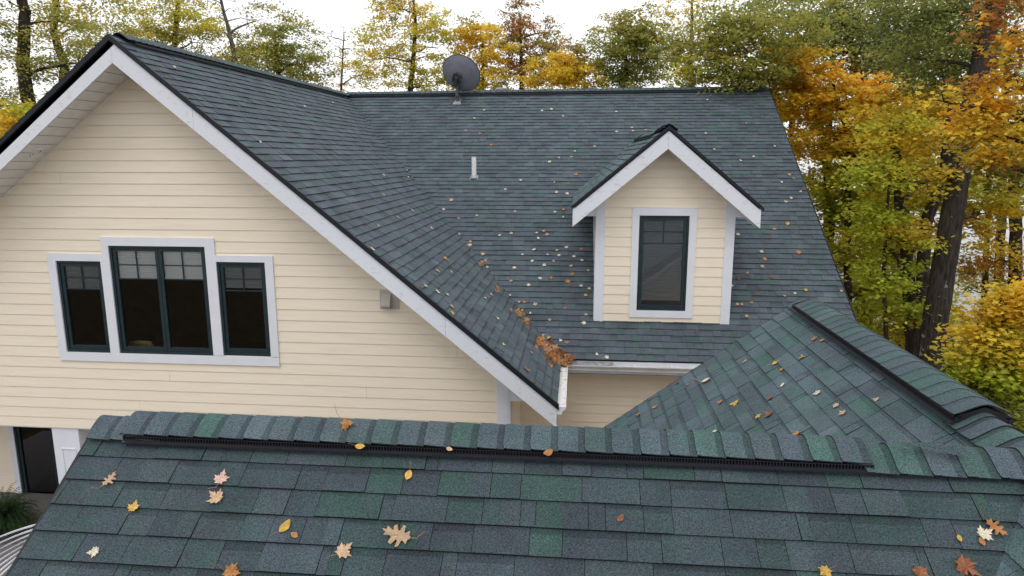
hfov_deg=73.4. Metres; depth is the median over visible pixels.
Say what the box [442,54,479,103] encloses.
satellite dish
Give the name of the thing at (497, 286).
leaf pile
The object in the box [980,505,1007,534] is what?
fallen leaf
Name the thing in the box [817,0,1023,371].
oak tree
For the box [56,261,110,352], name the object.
window
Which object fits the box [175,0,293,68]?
oak tree
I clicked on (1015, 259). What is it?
oak tree
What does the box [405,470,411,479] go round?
fallen leaf
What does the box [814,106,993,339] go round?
maple tree
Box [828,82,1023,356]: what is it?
maple tree
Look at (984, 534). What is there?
fallen leaf
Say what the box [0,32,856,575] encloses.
house
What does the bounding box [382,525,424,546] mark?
fallen leaf
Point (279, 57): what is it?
oak tree
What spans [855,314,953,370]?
shrub
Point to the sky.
(348, 14)
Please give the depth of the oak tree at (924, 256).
15.32 m
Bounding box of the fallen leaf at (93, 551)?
[87,546,102,557]
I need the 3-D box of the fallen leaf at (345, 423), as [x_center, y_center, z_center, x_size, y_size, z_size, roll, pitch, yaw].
[-1.040,0.813,4.277,0.126,0.177,0.092,-2,11,-10]
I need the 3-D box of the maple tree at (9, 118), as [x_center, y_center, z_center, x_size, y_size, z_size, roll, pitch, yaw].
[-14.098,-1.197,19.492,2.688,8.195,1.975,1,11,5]
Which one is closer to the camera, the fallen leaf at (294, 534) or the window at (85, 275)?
the fallen leaf at (294, 534)
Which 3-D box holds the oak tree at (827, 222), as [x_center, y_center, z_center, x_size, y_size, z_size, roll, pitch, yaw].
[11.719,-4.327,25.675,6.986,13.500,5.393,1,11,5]
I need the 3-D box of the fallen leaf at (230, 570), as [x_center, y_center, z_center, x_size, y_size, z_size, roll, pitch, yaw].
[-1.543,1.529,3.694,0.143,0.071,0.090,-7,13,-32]
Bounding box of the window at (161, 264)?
[109,246,213,355]
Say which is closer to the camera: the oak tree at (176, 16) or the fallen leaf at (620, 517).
the fallen leaf at (620, 517)
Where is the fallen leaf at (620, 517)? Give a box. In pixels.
[617,514,623,523]
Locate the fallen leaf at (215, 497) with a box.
[207,489,222,502]
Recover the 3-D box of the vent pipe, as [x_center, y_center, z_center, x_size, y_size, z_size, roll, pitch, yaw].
[-0.846,-2.635,15.307,0.200,0.569,0.190,1,11,5]
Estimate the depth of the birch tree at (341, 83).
29.39 m
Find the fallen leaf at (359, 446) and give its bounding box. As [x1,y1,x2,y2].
[348,443,364,448]
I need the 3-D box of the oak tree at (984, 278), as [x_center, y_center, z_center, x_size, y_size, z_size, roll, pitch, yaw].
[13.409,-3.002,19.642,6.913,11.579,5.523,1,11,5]
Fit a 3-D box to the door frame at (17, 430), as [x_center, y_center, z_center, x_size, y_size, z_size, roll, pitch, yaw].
[-8.677,2.942,12.562,0.772,2.001,0.070,1,11,5]
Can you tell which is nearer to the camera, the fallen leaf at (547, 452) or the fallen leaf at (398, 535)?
the fallen leaf at (398, 535)
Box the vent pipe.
[469,157,477,179]
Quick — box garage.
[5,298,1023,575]
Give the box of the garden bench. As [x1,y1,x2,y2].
[0,524,34,575]
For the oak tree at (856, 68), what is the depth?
21.57 m
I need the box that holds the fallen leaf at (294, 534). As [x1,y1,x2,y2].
[291,532,297,537]
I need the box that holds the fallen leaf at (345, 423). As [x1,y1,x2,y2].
[334,404,353,430]
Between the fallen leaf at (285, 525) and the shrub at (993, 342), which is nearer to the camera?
the fallen leaf at (285, 525)
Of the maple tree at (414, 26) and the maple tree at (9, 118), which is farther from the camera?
the maple tree at (414, 26)
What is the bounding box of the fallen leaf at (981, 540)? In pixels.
[979,529,985,545]
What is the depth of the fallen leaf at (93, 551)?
3.84 m
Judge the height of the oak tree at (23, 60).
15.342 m
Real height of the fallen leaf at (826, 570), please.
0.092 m
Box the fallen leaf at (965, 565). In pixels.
[949,542,981,575]
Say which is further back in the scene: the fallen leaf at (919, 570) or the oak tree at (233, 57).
the oak tree at (233, 57)
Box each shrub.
[850,286,904,345]
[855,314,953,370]
[874,320,975,372]
[878,300,1023,396]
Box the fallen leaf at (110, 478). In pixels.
[90,471,115,487]
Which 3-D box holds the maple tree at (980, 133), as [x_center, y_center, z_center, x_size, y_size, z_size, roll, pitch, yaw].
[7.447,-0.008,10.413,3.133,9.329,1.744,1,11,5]
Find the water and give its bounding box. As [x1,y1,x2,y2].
[798,164,1023,340]
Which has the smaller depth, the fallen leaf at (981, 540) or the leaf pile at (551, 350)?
the fallen leaf at (981, 540)
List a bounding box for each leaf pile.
[466,242,501,291]
[510,308,529,328]
[535,334,575,367]
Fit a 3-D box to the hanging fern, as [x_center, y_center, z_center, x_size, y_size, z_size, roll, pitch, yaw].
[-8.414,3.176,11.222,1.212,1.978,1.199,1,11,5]
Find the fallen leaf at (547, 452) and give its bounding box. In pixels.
[544,442,558,455]
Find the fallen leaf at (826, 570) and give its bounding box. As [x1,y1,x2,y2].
[818,560,837,575]
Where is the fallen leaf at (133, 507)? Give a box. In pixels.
[127,499,138,513]
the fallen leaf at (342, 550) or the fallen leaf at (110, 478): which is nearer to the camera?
the fallen leaf at (342, 550)
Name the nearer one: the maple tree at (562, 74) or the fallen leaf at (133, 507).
the fallen leaf at (133, 507)
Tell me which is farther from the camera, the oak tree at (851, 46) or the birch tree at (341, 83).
the birch tree at (341, 83)
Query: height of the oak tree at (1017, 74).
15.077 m
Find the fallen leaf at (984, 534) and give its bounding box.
[976,526,992,539]
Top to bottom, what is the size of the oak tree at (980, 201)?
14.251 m
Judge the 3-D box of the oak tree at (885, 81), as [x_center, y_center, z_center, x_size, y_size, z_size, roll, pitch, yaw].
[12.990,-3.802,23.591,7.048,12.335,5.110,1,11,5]
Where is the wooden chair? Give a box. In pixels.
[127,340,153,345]
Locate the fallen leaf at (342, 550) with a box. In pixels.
[326,542,351,558]
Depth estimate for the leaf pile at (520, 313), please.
11.96 m
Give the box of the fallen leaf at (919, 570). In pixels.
[911,566,943,575]
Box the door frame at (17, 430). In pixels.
[13,427,58,493]
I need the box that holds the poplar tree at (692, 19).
[639,0,728,87]
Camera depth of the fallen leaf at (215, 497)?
4.04 m
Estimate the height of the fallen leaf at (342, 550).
0.063 m
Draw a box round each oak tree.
[0,0,162,129]
[3,0,155,81]
[83,0,250,62]
[175,0,293,68]
[216,0,345,88]
[478,0,585,89]
[566,0,687,87]
[648,0,877,253]
[734,0,864,192]
[735,0,977,301]
[753,0,895,278]
[766,0,982,328]
[800,0,1011,325]
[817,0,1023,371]
[848,1,1021,333]
[865,0,1023,314]
[868,1,1023,299]
[907,1,1023,304]
[944,8,1023,288]
[955,109,1023,302]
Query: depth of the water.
68.67 m
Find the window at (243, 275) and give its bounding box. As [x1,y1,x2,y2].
[217,262,270,356]
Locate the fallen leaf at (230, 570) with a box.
[209,562,239,575]
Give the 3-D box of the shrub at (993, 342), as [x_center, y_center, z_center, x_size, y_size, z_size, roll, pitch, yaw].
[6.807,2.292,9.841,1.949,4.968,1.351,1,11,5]
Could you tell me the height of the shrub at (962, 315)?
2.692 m
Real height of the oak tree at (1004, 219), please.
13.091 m
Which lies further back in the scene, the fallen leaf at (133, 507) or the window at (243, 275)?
the window at (243, 275)
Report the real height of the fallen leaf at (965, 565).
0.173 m
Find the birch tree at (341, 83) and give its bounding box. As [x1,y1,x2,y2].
[303,24,391,91]
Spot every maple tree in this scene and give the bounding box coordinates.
[0,97,35,137]
[341,0,471,91]
[442,11,522,89]
[514,38,614,89]
[752,34,944,316]
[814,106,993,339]
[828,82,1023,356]
[906,0,1023,176]
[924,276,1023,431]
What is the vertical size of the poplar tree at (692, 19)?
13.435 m
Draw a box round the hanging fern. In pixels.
[0,482,45,544]
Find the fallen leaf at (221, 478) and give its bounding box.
[213,469,228,487]
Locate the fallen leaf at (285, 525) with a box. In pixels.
[270,519,289,535]
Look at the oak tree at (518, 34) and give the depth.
29.28 m
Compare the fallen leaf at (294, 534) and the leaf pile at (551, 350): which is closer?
the fallen leaf at (294, 534)
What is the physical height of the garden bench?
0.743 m
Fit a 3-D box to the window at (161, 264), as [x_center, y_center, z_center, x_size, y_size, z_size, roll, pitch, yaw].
[-5.258,0.189,10.361,1.505,1.663,0.075,1,11,5]
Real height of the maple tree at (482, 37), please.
13.667 m
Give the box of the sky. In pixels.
[0,0,1023,163]

